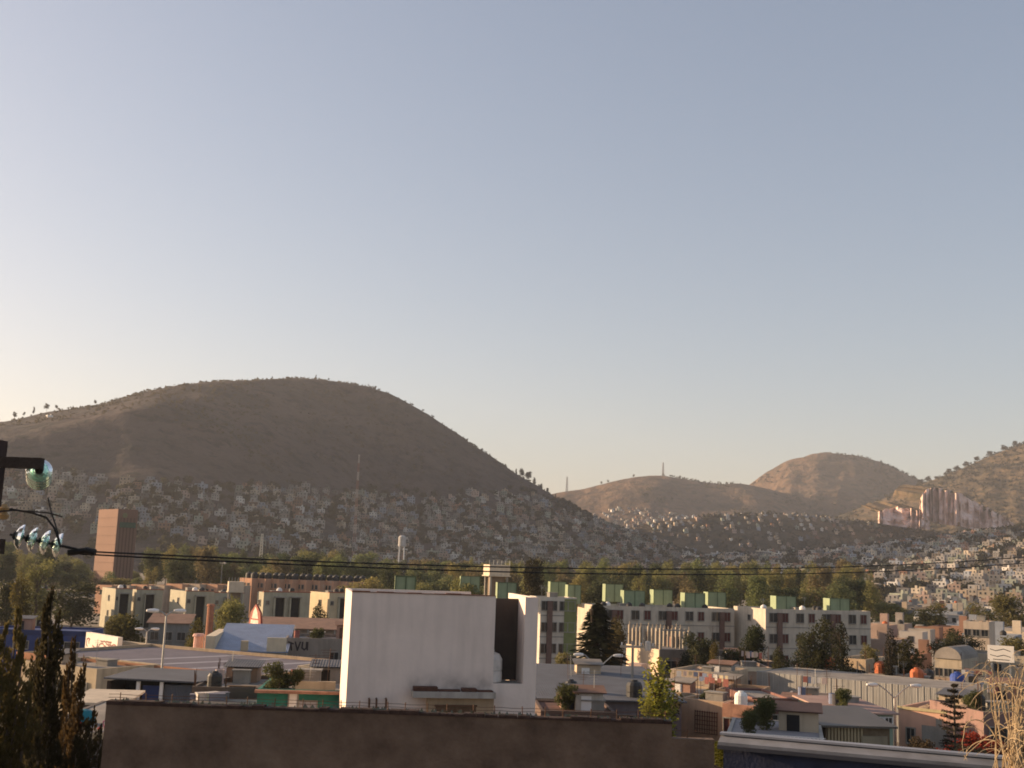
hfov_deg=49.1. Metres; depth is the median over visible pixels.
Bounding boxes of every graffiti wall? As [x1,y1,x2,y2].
[85,632,122,647]
[122,641,149,645]
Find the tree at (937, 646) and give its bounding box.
[926,633,960,671]
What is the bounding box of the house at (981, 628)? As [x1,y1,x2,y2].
[963,608,995,649]
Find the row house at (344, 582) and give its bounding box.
[339,581,353,588]
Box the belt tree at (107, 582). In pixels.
[91,580,113,593]
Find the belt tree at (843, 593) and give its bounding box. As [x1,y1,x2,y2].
[824,581,858,609]
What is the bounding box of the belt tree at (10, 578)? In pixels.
[3,552,17,583]
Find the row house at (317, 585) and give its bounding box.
[312,580,326,590]
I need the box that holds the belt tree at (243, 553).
[238,548,248,567]
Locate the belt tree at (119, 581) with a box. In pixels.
[105,577,133,584]
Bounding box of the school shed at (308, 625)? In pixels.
[262,616,343,633]
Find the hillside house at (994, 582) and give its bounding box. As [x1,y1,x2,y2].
[989,579,1000,586]
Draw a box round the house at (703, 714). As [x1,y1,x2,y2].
[681,671,733,767]
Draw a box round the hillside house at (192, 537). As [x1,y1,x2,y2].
[188,534,198,541]
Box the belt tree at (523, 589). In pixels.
[519,576,546,595]
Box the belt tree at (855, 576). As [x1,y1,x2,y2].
[841,561,866,579]
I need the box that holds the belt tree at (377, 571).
[371,561,389,586]
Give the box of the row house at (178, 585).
[166,583,188,589]
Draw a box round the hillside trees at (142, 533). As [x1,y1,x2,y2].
[0,467,1023,598]
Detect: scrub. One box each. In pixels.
[0,376,573,507]
[642,441,1023,551]
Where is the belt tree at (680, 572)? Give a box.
[674,568,687,600]
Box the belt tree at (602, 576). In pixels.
[591,570,606,602]
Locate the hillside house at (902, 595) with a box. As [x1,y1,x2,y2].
[889,590,907,600]
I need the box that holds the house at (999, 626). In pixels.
[962,621,1021,644]
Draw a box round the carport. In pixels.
[104,667,262,701]
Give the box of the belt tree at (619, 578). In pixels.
[606,569,631,589]
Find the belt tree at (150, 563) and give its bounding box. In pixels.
[142,550,166,583]
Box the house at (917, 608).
[915,601,940,610]
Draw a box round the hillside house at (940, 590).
[936,589,948,593]
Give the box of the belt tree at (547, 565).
[539,560,552,576]
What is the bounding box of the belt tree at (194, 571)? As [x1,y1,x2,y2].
[183,561,210,583]
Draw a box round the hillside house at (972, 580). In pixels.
[962,578,974,583]
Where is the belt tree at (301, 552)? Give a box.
[296,548,318,557]
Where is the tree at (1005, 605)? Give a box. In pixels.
[988,593,1023,626]
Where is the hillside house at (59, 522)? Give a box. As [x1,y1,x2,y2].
[48,516,62,528]
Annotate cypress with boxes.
[0,605,45,767]
[22,716,102,767]
[25,585,68,767]
[54,636,97,767]
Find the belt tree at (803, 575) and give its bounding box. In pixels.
[800,565,808,592]
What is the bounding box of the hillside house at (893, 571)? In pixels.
[887,567,897,573]
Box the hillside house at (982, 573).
[971,570,986,580]
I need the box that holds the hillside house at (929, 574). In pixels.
[925,571,935,577]
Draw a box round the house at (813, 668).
[785,660,835,670]
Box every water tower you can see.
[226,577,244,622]
[482,560,510,595]
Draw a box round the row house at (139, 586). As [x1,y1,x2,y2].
[131,584,154,588]
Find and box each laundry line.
[674,671,702,688]
[697,676,728,698]
[700,673,733,693]
[741,651,767,665]
[746,652,768,666]
[802,676,831,683]
[962,670,995,676]
[978,682,1013,704]
[980,684,1015,710]
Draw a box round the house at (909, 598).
[892,596,919,604]
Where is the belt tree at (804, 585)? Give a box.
[798,571,822,598]
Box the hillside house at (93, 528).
[90,521,97,533]
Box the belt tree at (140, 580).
[130,577,144,583]
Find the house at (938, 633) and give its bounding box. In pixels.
[914,626,956,644]
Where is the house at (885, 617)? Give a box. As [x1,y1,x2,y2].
[871,613,897,637]
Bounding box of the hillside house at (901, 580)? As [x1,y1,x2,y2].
[895,575,904,586]
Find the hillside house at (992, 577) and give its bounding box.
[988,571,1002,580]
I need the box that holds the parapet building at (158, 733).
[101,692,713,767]
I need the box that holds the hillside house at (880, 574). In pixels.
[874,570,884,578]
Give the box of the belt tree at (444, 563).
[440,560,451,567]
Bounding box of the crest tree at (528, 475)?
[524,471,531,478]
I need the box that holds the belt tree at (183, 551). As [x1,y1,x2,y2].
[174,543,192,578]
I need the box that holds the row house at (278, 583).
[271,579,285,591]
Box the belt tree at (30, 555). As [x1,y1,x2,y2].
[23,552,36,573]
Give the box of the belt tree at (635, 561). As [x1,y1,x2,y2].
[630,559,646,573]
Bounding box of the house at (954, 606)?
[944,603,960,610]
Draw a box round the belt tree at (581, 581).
[569,574,591,609]
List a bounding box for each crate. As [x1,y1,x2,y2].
[189,693,195,698]
[195,692,214,699]
[203,691,218,699]
[209,693,225,700]
[216,691,229,699]
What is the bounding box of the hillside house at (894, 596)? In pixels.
[888,595,898,598]
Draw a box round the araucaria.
[938,683,971,750]
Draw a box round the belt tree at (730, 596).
[714,570,739,608]
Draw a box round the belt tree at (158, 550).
[155,549,162,582]
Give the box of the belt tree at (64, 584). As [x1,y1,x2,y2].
[48,571,77,590]
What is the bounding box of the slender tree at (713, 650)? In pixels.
[707,639,719,665]
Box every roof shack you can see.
[14,615,37,629]
[58,648,81,665]
[224,659,264,682]
[310,659,341,682]
[335,621,343,638]
[556,683,587,707]
[572,658,603,673]
[572,684,606,710]
[666,633,682,646]
[669,676,698,692]
[706,659,736,672]
[707,672,743,690]
[723,648,739,656]
[774,700,822,732]
[935,687,981,704]
[963,684,990,699]
[964,668,987,682]
[984,676,1023,704]
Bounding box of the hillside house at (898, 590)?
[896,588,915,594]
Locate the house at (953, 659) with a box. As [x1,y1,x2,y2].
[934,638,978,677]
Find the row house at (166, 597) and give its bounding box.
[154,585,170,612]
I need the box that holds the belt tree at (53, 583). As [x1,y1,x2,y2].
[27,563,57,586]
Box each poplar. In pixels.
[637,657,678,736]
[639,694,655,717]
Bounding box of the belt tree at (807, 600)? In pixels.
[796,586,817,607]
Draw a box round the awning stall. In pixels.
[77,689,144,707]
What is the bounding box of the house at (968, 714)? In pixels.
[930,672,1023,752]
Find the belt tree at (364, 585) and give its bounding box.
[337,576,382,591]
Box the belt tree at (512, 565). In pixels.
[504,560,517,573]
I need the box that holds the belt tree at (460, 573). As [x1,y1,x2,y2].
[441,562,468,589]
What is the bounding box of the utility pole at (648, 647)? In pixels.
[620,641,655,677]
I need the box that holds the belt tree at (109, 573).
[101,571,117,581]
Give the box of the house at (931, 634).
[908,628,942,645]
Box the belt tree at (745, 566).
[739,558,759,577]
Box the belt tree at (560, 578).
[555,569,569,581]
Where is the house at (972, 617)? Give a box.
[946,614,976,625]
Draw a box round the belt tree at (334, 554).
[328,550,338,560]
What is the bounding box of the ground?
[0,573,934,745]
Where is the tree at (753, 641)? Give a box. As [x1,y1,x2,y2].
[737,623,767,664]
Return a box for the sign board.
[987,645,1014,677]
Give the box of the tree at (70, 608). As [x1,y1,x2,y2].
[41,578,100,626]
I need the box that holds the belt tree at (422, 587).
[416,580,433,590]
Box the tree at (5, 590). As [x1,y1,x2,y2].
[0,579,22,625]
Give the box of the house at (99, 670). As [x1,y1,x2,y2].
[19,640,159,715]
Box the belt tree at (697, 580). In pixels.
[688,567,709,592]
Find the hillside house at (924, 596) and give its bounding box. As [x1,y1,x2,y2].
[916,591,931,600]
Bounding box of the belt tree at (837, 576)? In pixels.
[832,571,842,595]
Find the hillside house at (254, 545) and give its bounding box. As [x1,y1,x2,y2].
[251,543,258,551]
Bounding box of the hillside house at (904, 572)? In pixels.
[898,571,907,574]
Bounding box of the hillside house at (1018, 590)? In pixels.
[1009,586,1023,598]
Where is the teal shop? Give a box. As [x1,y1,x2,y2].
[254,649,339,707]
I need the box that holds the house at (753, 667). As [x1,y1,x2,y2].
[730,656,771,684]
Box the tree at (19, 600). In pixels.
[8,572,32,624]
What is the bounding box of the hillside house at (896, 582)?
[887,579,899,587]
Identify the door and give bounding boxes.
[287,694,298,706]
[321,670,329,680]
[339,628,342,638]
[581,696,591,710]
[582,668,589,673]
[675,683,681,691]
[714,681,720,690]
[787,714,799,731]
[968,676,974,682]
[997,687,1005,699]
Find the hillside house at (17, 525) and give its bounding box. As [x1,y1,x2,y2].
[12,521,21,527]
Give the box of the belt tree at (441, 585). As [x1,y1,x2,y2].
[416,575,458,590]
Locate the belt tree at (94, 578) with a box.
[87,576,100,588]
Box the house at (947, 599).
[945,597,951,605]
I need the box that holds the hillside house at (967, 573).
[964,571,971,576]
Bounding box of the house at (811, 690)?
[780,664,828,701]
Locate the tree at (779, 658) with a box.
[771,645,791,668]
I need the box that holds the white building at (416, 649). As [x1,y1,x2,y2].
[339,588,537,716]
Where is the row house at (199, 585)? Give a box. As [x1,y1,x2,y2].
[184,583,205,590]
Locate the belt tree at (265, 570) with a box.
[258,566,276,577]
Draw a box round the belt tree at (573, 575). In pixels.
[561,567,576,581]
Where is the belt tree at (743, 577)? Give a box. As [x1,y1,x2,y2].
[740,567,758,605]
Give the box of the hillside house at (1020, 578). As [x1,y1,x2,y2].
[1013,575,1023,583]
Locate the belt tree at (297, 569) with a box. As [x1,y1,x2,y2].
[279,558,303,578]
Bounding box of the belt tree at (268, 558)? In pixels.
[264,553,272,567]
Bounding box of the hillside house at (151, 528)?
[147,524,155,530]
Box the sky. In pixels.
[0,0,1023,493]
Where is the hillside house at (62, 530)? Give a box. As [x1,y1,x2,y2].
[58,527,67,532]
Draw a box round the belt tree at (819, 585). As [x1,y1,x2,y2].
[800,572,832,606]
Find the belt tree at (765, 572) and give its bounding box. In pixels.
[758,569,778,597]
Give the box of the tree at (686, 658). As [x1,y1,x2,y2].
[677,650,692,667]
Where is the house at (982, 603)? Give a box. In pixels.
[965,602,988,613]
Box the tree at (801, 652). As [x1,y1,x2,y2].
[790,633,810,667]
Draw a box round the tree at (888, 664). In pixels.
[882,628,897,675]
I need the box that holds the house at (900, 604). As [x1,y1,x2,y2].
[895,602,912,615]
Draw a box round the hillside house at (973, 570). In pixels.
[965,567,977,572]
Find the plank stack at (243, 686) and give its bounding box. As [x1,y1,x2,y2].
[227,685,256,687]
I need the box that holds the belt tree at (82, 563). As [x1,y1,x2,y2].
[68,557,90,572]
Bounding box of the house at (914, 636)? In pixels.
[899,630,934,667]
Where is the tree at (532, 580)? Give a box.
[521,556,545,595]
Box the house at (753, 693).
[725,688,791,719]
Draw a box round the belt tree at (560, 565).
[549,559,568,580]
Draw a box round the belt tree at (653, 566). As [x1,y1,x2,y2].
[649,563,662,586]
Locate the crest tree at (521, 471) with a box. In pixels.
[519,468,524,476]
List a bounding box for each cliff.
[862,501,929,529]
[892,484,1014,529]
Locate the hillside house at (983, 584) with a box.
[974,579,987,589]
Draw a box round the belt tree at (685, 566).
[679,561,692,576]
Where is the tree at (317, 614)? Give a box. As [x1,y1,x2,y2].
[311,602,328,617]
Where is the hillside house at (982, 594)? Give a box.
[977,587,996,598]
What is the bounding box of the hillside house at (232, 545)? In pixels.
[227,541,235,547]
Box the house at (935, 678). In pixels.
[903,661,949,680]
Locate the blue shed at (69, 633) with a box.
[0,625,102,671]
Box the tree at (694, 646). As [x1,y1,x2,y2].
[681,631,717,665]
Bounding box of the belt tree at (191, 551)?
[188,546,196,566]
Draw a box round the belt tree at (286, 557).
[278,550,289,562]
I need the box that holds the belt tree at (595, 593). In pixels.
[584,576,616,603]
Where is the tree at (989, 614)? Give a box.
[964,602,1001,620]
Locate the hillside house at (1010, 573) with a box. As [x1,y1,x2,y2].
[1006,569,1014,575]
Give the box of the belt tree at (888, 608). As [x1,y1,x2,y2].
[870,601,907,622]
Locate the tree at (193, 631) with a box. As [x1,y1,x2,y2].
[184,616,204,646]
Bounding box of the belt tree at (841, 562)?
[832,558,850,580]
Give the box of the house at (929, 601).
[917,598,932,605]
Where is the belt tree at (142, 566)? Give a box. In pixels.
[137,547,158,572]
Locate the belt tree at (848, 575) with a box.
[833,565,853,581]
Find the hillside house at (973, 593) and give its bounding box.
[963,586,981,598]
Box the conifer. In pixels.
[563,603,629,665]
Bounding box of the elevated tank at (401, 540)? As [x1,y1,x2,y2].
[398,535,405,563]
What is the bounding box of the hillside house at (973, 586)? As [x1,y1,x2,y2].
[968,581,981,588]
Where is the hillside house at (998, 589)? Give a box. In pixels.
[989,584,1004,594]
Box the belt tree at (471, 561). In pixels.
[469,557,477,567]
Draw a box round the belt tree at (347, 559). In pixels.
[337,550,348,565]
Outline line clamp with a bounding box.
[67,547,96,555]
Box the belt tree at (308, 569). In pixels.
[290,551,323,579]
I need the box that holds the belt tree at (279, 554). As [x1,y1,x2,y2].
[268,551,286,572]
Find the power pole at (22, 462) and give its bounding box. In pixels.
[0,440,44,553]
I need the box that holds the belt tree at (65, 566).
[55,561,75,590]
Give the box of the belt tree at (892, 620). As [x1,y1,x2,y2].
[876,616,894,621]
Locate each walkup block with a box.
[1,587,15,624]
[28,587,52,625]
[99,587,133,626]
[131,586,163,627]
[169,579,214,633]
[213,589,243,628]
[257,581,310,617]
[309,582,344,618]
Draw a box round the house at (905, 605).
[902,602,912,609]
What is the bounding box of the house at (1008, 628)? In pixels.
[1004,626,1023,631]
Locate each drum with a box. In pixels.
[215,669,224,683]
[294,630,299,637]
[798,687,805,694]
[828,693,834,703]
[832,694,838,704]
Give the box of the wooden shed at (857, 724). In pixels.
[819,705,897,744]
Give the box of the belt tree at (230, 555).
[216,552,239,581]
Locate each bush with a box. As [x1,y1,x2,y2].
[549,650,572,663]
[714,740,722,767]
[901,735,935,748]
[936,729,994,751]
[946,741,991,753]
[986,739,1009,754]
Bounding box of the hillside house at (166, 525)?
[158,520,170,531]
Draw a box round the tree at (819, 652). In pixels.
[795,615,833,668]
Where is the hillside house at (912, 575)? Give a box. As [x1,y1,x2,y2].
[900,572,916,578]
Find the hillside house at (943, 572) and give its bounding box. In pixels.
[937,571,948,577]
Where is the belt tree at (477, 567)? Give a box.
[457,563,484,574]
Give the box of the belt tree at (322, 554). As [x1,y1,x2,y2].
[315,551,331,568]
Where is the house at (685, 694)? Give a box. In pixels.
[650,658,708,696]
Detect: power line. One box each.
[80,554,1022,574]
[97,551,1022,569]
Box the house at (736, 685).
[716,674,769,691]
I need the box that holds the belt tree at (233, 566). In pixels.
[224,560,241,581]
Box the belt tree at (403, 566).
[399,558,408,575]
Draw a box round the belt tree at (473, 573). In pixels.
[464,567,487,583]
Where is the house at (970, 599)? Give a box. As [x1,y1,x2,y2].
[957,596,979,602]
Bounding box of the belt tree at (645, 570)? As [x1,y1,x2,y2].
[633,562,650,585]
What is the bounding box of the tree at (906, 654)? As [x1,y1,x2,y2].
[872,637,926,673]
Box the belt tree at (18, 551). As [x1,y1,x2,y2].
[12,549,24,564]
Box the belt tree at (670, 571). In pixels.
[662,559,674,580]
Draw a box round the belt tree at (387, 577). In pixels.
[375,565,394,588]
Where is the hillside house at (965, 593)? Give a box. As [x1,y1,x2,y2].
[956,590,971,600]
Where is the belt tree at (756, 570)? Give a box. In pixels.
[740,562,760,596]
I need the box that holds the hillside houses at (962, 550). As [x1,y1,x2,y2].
[0,467,1023,595]
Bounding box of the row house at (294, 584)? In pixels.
[285,579,299,591]
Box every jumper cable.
[0,510,62,516]
[9,508,61,546]
[47,497,59,540]
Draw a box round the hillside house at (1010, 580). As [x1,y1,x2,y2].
[1001,576,1017,585]
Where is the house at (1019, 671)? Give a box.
[1015,667,1023,681]
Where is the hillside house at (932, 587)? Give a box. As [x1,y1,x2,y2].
[927,582,938,591]
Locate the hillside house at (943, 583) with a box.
[932,578,948,588]
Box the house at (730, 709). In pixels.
[722,698,770,731]
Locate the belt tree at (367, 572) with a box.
[344,564,374,580]
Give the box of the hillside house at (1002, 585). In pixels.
[999,580,1011,594]
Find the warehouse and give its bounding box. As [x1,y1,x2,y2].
[16,644,320,717]
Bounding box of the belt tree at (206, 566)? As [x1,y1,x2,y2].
[192,545,226,583]
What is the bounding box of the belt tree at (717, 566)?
[711,560,723,582]
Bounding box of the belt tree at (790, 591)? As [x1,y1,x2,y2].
[762,582,800,606]
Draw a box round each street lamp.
[135,627,158,643]
[146,608,185,667]
[574,653,622,666]
[866,683,921,745]
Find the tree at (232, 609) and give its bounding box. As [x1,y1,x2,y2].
[213,596,247,630]
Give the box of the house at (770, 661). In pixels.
[725,647,775,667]
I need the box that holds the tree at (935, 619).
[912,601,948,625]
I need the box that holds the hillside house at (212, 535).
[208,532,220,542]
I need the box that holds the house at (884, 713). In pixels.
[792,668,899,745]
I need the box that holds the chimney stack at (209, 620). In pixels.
[204,604,214,647]
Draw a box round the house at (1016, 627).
[1006,620,1023,645]
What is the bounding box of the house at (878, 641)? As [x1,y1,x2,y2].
[871,623,909,664]
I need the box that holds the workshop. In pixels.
[205,623,294,655]
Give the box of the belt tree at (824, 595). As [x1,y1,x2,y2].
[814,587,837,607]
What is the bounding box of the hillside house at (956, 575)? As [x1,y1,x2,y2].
[950,572,962,581]
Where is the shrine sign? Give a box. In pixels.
[249,604,262,623]
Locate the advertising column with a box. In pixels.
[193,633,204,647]
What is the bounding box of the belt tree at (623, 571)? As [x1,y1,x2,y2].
[606,562,631,582]
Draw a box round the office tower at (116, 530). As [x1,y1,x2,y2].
[93,509,137,583]
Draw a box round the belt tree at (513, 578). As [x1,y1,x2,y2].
[505,568,522,593]
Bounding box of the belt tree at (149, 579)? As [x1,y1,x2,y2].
[141,566,159,584]
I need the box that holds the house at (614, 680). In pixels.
[535,654,686,736]
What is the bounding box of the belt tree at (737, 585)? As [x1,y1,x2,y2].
[716,570,747,606]
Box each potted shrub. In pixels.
[262,661,292,688]
[289,668,304,688]
[309,627,324,637]
[554,682,578,708]
[699,689,708,698]
[739,708,759,732]
[753,695,777,729]
[835,688,852,705]
[961,690,982,709]
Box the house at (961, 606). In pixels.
[945,603,968,614]
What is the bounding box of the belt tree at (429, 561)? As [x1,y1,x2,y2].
[420,557,439,575]
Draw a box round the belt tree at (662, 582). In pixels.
[648,570,675,604]
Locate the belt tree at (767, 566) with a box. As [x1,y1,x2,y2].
[761,561,771,604]
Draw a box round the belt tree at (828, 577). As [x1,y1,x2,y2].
[815,565,832,594]
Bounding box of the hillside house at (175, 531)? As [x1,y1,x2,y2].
[170,526,182,536]
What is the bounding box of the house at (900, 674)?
[868,652,909,676]
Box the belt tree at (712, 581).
[699,568,727,592]
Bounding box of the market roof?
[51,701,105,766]
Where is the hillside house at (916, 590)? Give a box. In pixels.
[911,585,922,593]
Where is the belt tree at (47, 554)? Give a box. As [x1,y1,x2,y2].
[32,546,66,585]
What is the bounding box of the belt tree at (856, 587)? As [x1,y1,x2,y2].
[832,575,867,609]
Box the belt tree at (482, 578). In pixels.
[475,573,487,594]
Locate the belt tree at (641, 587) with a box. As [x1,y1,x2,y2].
[631,571,649,604]
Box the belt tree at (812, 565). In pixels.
[807,561,818,571]
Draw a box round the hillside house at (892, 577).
[889,572,899,581]
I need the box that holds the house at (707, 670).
[670,655,747,686]
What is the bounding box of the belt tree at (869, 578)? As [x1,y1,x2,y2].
[865,570,874,582]
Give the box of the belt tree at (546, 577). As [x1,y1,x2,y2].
[539,569,553,595]
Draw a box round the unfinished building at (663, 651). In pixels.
[626,621,724,677]
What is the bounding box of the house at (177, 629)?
[146,610,195,646]
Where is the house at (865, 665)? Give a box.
[839,650,884,673]
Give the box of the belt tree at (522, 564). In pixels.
[515,560,524,573]
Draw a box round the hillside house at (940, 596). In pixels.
[931,591,944,600]
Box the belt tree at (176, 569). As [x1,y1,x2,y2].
[162,554,197,582]
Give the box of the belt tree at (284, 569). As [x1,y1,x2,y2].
[267,556,293,578]
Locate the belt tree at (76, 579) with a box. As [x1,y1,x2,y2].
[67,573,92,598]
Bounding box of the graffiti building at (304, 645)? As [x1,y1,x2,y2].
[286,625,342,659]
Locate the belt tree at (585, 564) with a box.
[574,560,590,577]
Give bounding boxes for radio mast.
[259,534,263,557]
[352,454,359,556]
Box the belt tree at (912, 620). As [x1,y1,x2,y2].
[904,617,932,627]
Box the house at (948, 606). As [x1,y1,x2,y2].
[934,604,962,616]
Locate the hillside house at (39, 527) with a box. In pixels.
[33,523,43,529]
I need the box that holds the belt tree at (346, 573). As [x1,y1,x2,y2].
[339,563,358,578]
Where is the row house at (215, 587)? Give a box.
[206,584,227,591]
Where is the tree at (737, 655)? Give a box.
[721,645,746,661]
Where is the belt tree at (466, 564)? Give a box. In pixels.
[455,561,472,576]
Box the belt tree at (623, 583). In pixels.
[610,578,628,603]
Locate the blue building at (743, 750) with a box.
[717,731,1022,767]
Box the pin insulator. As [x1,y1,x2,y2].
[0,504,9,519]
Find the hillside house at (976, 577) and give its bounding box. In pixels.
[970,573,983,582]
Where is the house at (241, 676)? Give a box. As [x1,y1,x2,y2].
[191,651,269,699]
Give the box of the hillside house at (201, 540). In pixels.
[198,536,207,544]
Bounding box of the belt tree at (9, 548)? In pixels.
[4,541,16,554]
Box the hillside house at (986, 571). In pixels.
[978,568,991,575]
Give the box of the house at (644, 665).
[629,662,646,669]
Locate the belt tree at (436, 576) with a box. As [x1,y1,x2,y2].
[427,568,446,589]
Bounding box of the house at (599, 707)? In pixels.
[535,670,615,717]
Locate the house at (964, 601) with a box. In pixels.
[962,599,970,608]
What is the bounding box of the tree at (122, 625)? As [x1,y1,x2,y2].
[103,613,145,642]
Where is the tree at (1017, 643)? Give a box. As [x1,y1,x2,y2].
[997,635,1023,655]
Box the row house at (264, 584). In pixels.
[257,578,272,590]
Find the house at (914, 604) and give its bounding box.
[908,599,921,613]
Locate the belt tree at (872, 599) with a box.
[857,580,881,616]
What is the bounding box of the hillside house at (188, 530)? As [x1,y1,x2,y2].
[182,525,193,536]
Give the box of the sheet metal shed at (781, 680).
[757,667,974,741]
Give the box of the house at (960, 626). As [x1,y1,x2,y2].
[933,616,967,638]
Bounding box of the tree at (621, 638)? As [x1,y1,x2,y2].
[604,615,628,665]
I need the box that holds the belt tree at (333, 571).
[312,554,346,580]
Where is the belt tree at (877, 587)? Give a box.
[872,584,885,602]
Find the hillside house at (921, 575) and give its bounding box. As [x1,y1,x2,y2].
[913,570,925,579]
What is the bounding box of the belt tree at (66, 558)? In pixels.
[56,553,75,567]
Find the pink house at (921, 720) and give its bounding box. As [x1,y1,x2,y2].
[897,683,966,749]
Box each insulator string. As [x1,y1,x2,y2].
[9,525,77,557]
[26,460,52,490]
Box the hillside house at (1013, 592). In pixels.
[1006,589,1022,597]
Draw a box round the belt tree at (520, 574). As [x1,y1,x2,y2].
[515,568,525,593]
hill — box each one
[0,378,655,572]
[552,476,810,527]
[629,515,939,553]
[749,452,922,517]
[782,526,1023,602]
[833,445,1023,534]
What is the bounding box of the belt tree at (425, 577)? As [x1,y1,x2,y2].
[405,567,435,588]
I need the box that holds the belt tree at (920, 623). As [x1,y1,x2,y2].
[911,621,931,627]
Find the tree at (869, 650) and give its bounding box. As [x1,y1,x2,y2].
[860,642,880,668]
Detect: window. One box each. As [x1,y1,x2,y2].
[12,640,28,649]
[63,642,79,648]
[149,631,158,640]
[163,632,172,640]
[176,632,185,640]
[298,700,317,707]
[329,652,338,659]
[435,705,476,712]
[540,622,546,631]
[540,643,545,653]
[541,601,547,610]
[552,622,556,632]
[552,643,555,653]
[553,601,557,610]
[558,644,565,653]
[559,601,567,610]
[559,622,567,632]
[605,609,611,619]
[617,610,623,619]
[631,610,639,619]
[644,610,650,620]
[658,611,666,620]
[664,660,677,672]
[672,611,677,620]
[685,611,693,620]
[697,632,704,640]
[698,611,704,621]
[712,612,719,621]
[712,632,719,641]
[722,717,731,731]
[725,612,730,621]
[725,632,730,641]
[769,613,777,622]
[769,634,777,643]
[772,714,778,719]
[783,613,788,622]
[783,634,788,643]
[796,613,803,622]
[808,613,814,623]
[822,614,829,623]
[836,614,840,623]
[848,614,855,623]
[848,635,856,644]
[860,615,866,624]
[860,635,866,644]
[884,717,892,723]
[905,727,915,743]
[935,667,943,676]
[944,668,952,677]
[953,669,961,673]
[964,629,971,635]
[972,629,979,636]
[981,629,988,636]
[989,726,1007,748]
[993,663,1001,671]
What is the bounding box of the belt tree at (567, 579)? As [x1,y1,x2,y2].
[559,575,577,583]
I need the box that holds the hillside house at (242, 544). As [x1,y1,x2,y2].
[236,538,250,550]
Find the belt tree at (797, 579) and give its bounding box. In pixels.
[784,567,801,590]
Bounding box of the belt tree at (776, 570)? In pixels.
[771,562,781,587]
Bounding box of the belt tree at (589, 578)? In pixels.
[576,566,600,601]
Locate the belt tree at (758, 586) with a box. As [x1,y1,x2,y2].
[745,573,769,606]
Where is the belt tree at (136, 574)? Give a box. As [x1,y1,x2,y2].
[132,571,141,581]
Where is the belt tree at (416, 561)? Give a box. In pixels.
[408,557,430,568]
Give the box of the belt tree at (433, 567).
[423,560,445,579]
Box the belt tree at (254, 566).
[239,560,264,578]
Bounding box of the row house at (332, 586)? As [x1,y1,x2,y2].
[326,581,339,590]
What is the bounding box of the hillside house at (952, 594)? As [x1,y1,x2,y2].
[944,592,963,600]
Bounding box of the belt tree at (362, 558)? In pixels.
[351,552,378,570]
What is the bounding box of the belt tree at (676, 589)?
[658,571,689,603]
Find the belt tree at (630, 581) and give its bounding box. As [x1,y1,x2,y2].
[623,565,654,602]
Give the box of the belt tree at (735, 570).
[725,564,740,607]
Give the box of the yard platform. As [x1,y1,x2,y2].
[189,698,256,704]
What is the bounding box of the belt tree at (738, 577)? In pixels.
[722,566,746,603]
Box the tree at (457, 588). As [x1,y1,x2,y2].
[448,577,478,593]
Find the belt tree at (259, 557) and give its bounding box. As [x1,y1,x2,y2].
[241,553,268,568]
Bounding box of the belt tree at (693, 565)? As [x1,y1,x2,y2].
[683,557,710,588]
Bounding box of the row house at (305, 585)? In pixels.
[298,580,312,591]
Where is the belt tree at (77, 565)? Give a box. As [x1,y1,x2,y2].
[67,559,95,579]
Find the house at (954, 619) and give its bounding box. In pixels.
[945,614,965,623]
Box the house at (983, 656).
[976,639,1023,677]
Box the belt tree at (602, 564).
[594,556,609,588]
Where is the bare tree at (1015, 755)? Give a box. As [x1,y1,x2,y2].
[957,649,1023,767]
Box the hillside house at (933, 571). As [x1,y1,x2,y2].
[923,567,936,575]
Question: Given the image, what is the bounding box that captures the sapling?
[661,691,683,736]
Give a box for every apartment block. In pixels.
[532,588,576,663]
[576,603,734,665]
[734,597,870,670]
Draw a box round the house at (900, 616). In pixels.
[872,612,911,637]
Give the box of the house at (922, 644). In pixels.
[910,639,931,670]
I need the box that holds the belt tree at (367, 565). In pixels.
[363,558,374,566]
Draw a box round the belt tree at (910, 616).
[904,613,913,621]
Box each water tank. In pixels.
[81,709,95,721]
[207,671,221,686]
[246,572,251,577]
[251,572,257,577]
[259,572,264,578]
[264,572,271,578]
[273,573,278,578]
[278,573,284,578]
[286,573,291,579]
[292,573,298,579]
[300,573,305,579]
[305,574,311,579]
[313,574,318,580]
[319,574,325,580]
[327,574,332,580]
[332,575,338,580]
[340,575,346,580]
[346,575,352,581]
[354,575,359,581]
[493,652,501,682]
[561,697,574,709]
[565,679,576,683]
[626,679,641,697]
[734,691,747,704]
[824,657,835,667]
[874,661,884,673]
[910,667,923,678]
[923,669,933,678]
[950,672,964,681]
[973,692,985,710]
[1000,630,1006,635]
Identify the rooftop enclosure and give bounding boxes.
[394,575,415,589]
[459,576,479,591]
[495,582,516,597]
[548,581,566,595]
[565,584,580,603]
[602,584,622,601]
[620,590,644,605]
[650,589,672,604]
[680,592,704,607]
[704,592,725,607]
[770,595,795,608]
[823,598,849,610]
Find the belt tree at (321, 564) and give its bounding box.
[312,556,327,578]
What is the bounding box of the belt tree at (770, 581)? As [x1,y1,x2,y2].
[759,569,783,603]
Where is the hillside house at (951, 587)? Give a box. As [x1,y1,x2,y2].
[947,581,961,590]
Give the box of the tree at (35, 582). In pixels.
[14,557,57,619]
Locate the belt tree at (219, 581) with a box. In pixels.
[211,562,239,583]
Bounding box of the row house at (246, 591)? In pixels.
[224,585,250,617]
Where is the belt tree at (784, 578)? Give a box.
[775,566,790,593]
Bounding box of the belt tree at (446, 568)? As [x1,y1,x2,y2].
[443,562,454,578]
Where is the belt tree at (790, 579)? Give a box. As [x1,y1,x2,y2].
[782,569,798,605]
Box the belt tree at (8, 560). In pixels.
[0,551,17,582]
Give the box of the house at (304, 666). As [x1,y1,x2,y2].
[297,664,312,667]
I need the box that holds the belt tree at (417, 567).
[403,565,424,577]
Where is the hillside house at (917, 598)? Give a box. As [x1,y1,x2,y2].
[912,594,921,600]

